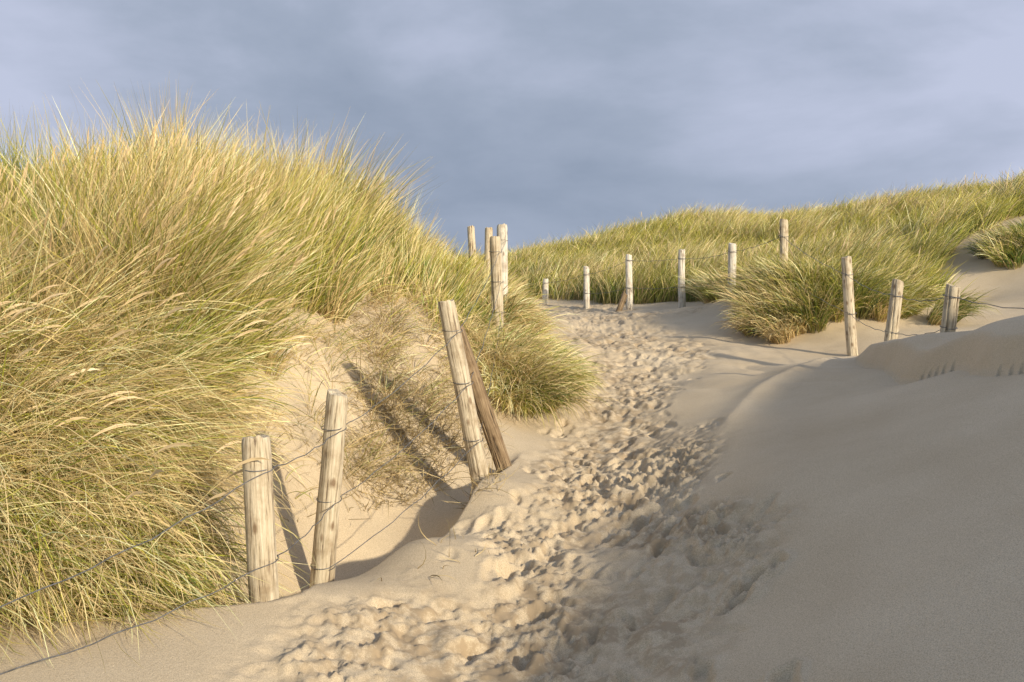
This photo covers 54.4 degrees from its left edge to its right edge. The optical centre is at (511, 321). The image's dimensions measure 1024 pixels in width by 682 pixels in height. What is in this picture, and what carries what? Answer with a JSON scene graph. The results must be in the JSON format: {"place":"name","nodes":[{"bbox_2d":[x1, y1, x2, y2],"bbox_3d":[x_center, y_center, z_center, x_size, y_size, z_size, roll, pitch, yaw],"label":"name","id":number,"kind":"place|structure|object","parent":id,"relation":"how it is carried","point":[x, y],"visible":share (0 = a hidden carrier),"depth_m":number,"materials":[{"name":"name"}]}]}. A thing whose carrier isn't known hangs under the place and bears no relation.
{"place":"outdoors","nodes":[
{"label":"outdoors","id":0,"kind":"place"},
{"bbox_2d":[0,71,576,678],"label":"marram grass","id":1,"kind":"structure","parent":0,"point":[142,295],"depth_m":5.67,"materials":[{"name":"green plant"}]},
{"bbox_2d":[0,215,1023,681],"bbox_3d":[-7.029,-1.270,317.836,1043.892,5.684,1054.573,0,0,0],"label":"ground","id":2,"kind":"structure","parent":0,"point":[704,499],"depth_m":4.95,"materials":[{"name":"beige sand"}]},
{"bbox_2d":[241,435,278,602],"bbox_3d":[-1.104,1.034,4.399,0.133,1.074,0.140,-3,0,0],"label":"fence post","id":3,"kind":"object","parent":2,"relation":"on","point":[260,533],"visible":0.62,"depth_m":4.34,"materials":[{"name":"brown wood"}]},
{"bbox_2d":[309,389,347,587],"bbox_3d":[-0.986,1.081,5.308,0.132,1.442,0.137,5,-1,-12],"label":"fence post","id":4,"kind":"object","parent":2,"relation":"on","point":[326,527],"visible":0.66,"depth_m":5.26,"materials":[{"name":"brown wood"}]},
{"bbox_2d":[310,311,504,570],"bbox_3d":[-0.316,0.596,7.603,0.657,1.431,4.916,0,0,10],"label":"fence wire","id":5,"kind":"object","parent":4,"relation":"attached to","point":[424,494],"visible":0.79,"depth_m":5.89,"materials":[{"name":"grey metal"}]},
{"bbox_2d":[246,253,520,580],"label":"dead roots","id":6,"kind":"object","parent":2,"relation":"on","point":[397,480],"visible":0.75,"depth_m":7.14,"materials":[{"name":"brown plant"}]},
{"bbox_2d":[438,299,488,487],"bbox_3d":[-0.287,0.602,6.507,0.128,1.513,0.134,-11,-1,5],"label":"fence post","id":7,"kind":"object","parent":2,"relation":"on","point":[471,431],"visible":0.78,"depth_m":6.46,"materials":[{"name":"brown wood"}]},
{"bbox_2d":[0,281,503,674],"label":"fence wire","id":8,"kind":"object","parent":7,"relation":"attached to","point":[269,561],"visible":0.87,"depth_m":4.24,"materials":[{"name":"grey metal"}]},
{"bbox_2d":[0,240,507,607],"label":"fence wire","id":9,"kind":"object","parent":7,"relation":"attached to","point":[247,471],"visible":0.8,"depth_m":4.25,"materials":[{"name":"grey metal"}]},
{"bbox_2d":[467,225,476,264],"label":"fence post","id":10,"kind":"object","parent":2,"relation":"on","point":[471,238],"visible":0.38,"depth_m":14.46,"materials":[{"name":"brown wood"}]},
{"bbox_2d":[460,325,511,472],"bbox_3d":[-0.175,0.656,6.862,0.120,1.329,0.126,-20,6,-17],"label":"leaning brace post","id":11,"kind":"object","parent":2,"relation":"on","point":[493,435],"visible":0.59,"depth_m":6.82,"materials":[{"name":"brown wood"}]},
{"bbox_2d":[484,227,492,271],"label":"fence post","id":12,"kind":"object","parent":2,"relation":"on","point":[488,232],"visible":0.25,"depth_m":13.95,"materials":[{"name":"brown wood"}]},
{"bbox_2d":[490,236,503,331],"bbox_3d":[-0.147,-0.180,10.000,0.126,1.360,0.131,-2,0,0],"label":"fence post","id":13,"kind":"object","parent":2,"relation":"on","point":[495,247],"visible":0.55,"depth_m":9.95,"materials":[{"name":"brown wood"}]},
{"bbox_2d":[497,224,507,304],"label":"fence post","id":14,"kind":"object","parent":2,"relation":"on","point":[502,231],"visible":0.34,"depth_m":10.95,"materials":[{"name":"brown wood"}]},
{"bbox_2d":[414,308,617,433],"bbox_3d":[0.046,0.364,8.980,1.843,1.102,2.500,0,0,0],"label":"marram tussock","id":15,"kind":"object","parent":2,"relation":"on","point":[549,381],"visible":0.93,"depth_m":8.47,"materials":[{"name":"green plant"}]},
{"bbox_2d":[542,278,548,304],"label":"fence post","id":16,"kind":"object","parent":2,"relation":"on","point":[545,290],"visible":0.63,"depth_m":19.95,"materials":[{"name":"brown wood"}]},
{"bbox_2d":[583,266,589,308],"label":"fence post","id":17,"kind":"object","parent":2,"relation":"on","point":[586,303],"visible":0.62,"depth_m":18.95,"materials":[{"name":"brown wood"}]},
{"bbox_2d":[616,290,627,310],"bbox_3d":[1.870,-0.204,17.361,0.106,0.718,0.106,23,-8,-20],"label":"broken stake","id":18,"kind":"object","parent":2,"relation":"on","point":[621,303],"visible":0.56,"depth_m":17.34,"materials":[{"name":"brown wood"}]},
{"bbox_2d":[626,254,632,309],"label":"fence post","id":19,"kind":"object","parent":2,"relation":"on","point":[629,293],"visible":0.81,"depth_m":17.45,"materials":[{"name":"brown wood"}]},
{"bbox_2d":[678,249,685,307],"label":"fence post","id":20,"kind":"object","parent":2,"relation":"on","point":[681,274],"visible":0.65,"depth_m":16.95,"materials":[{"name":"brown wood"}]},
{"bbox_2d":[728,243,735,300],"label":"fence post","id":21,"kind":"object","parent":2,"relation":"on","point":[731,257],"visible":0.43,"depth_m":14.95,"materials":[{"name":"brown wood"}]},
{"bbox_2d":[448,165,1023,304],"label":"dune grass","id":22,"kind":"structure","parent":2,"relation":"on","point":[924,232],"depth_m":21.56,"materials":[{"name":"green plant"}]},
{"bbox_2d":[671,250,809,302],"bbox_3d":[3.691,-0.744,16.065,2.159,0.929,3.039,0,0,-13],"label":"marram tussock","id":23,"kind":"object","parent":2,"relation":"on","point":[705,285],"visible":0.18,"depth_m":15.71,"materials":[{"name":"green plant"}]},
{"bbox_2d":[711,290,829,343],"bbox_3d":[3.428,-0.170,13.043,1.580,0.943,1.741,0,0,0],"label":"marram tussock","id":24,"kind":"object","parent":2,"relation":"on","point":[781,330],"visible":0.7,"depth_m":12.73,"materials":[{"name":"green plant"}]},
{"bbox_2d":[779,219,787,267],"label":"fence post","id":25,"kind":"object","parent":2,"relation":"on","point":[783,231],"visible":0.4,"depth_m":13.95,"materials":[{"name":"brown wood"}]},
{"bbox_2d":[585,278,956,335],"bbox_3d":[3.183,-0.297,13.786,1.472,0.852,11.066,0,0,-12],"label":"fence wire","id":26,"kind":"object","parent":25,"relation":"attached to","point":[809,292],"visible":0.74,"depth_m":11.82,"materials":[{"name":"grey metal"}]},
{"bbox_2d":[543,235,1023,308],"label":"fence wire","id":27,"kind":"object","parent":25,"relation":"attached to","point":[836,270],"visible":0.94,"depth_m":11.21,"materials":[{"name":"grey metal"}]},
{"bbox_2d":[706,246,921,336],"bbox_3d":[4.030,-0.440,13.334,2.867,1.329,2.662,0,0,0],"label":"marram tussock","id":28,"kind":"object","parent":2,"relation":"on","point":[774,281],"visible":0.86,"depth_m":13.02,"materials":[{"name":"green plant"}]},
{"bbox_2d":[841,256,857,355],"bbox_3d":[3.910,0.019,11.498,0.127,1.563,0.136,-4,0,0],"label":"fence post","id":29,"kind":"object","parent":2,"relation":"on","point":[849,319],"visible":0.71,"depth_m":11.45,"materials":[{"name":"brown wood"}]},
{"bbox_2d":[884,279,903,340],"bbox_3d":[3.732,0.139,9.802,0.127,1.126,0.136,7,0,0],"label":"fence post","id":30,"kind":"object","parent":2,"relation":"on","point":[894,312],"visible":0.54,"depth_m":9.75,"materials":[{"name":"brown wood"}]},
{"bbox_2d":[788,260,1002,325],"bbox_3d":[4.962,-0.422,13.585,2.653,0.988,2.944,0,0,0],"label":"marram tussock","id":31,"kind":"object","parent":2,"relation":"on","point":[910,308],"visible":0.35,"depth_m":12.96,"materials":[{"name":"green plant"}]},
{"bbox_2d":[940,283,959,332],"bbox_3d":[3.623,0.137,8.300,0.131,0.929,0.131,8,0,0],"label":"fence post","id":32,"kind":"object","parent":2,"relation":"on","point":[950,313],"visible":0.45,"depth_m":8.26,"materials":[{"name":"brown wood"}]},
{"bbox_2d":[958,217,1023,269],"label":"marram tussock","id":33,"kind":"object","parent":2,"relation":"on","point":[1001,247],"visible":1,"depth_m":17.17,"materials":[{"name":"green plant"}]},
{"bbox_2d":[0,0,1023,258],"label":"sky","id":34,"kind":"structure","parent":0,"point":[542,119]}
]}

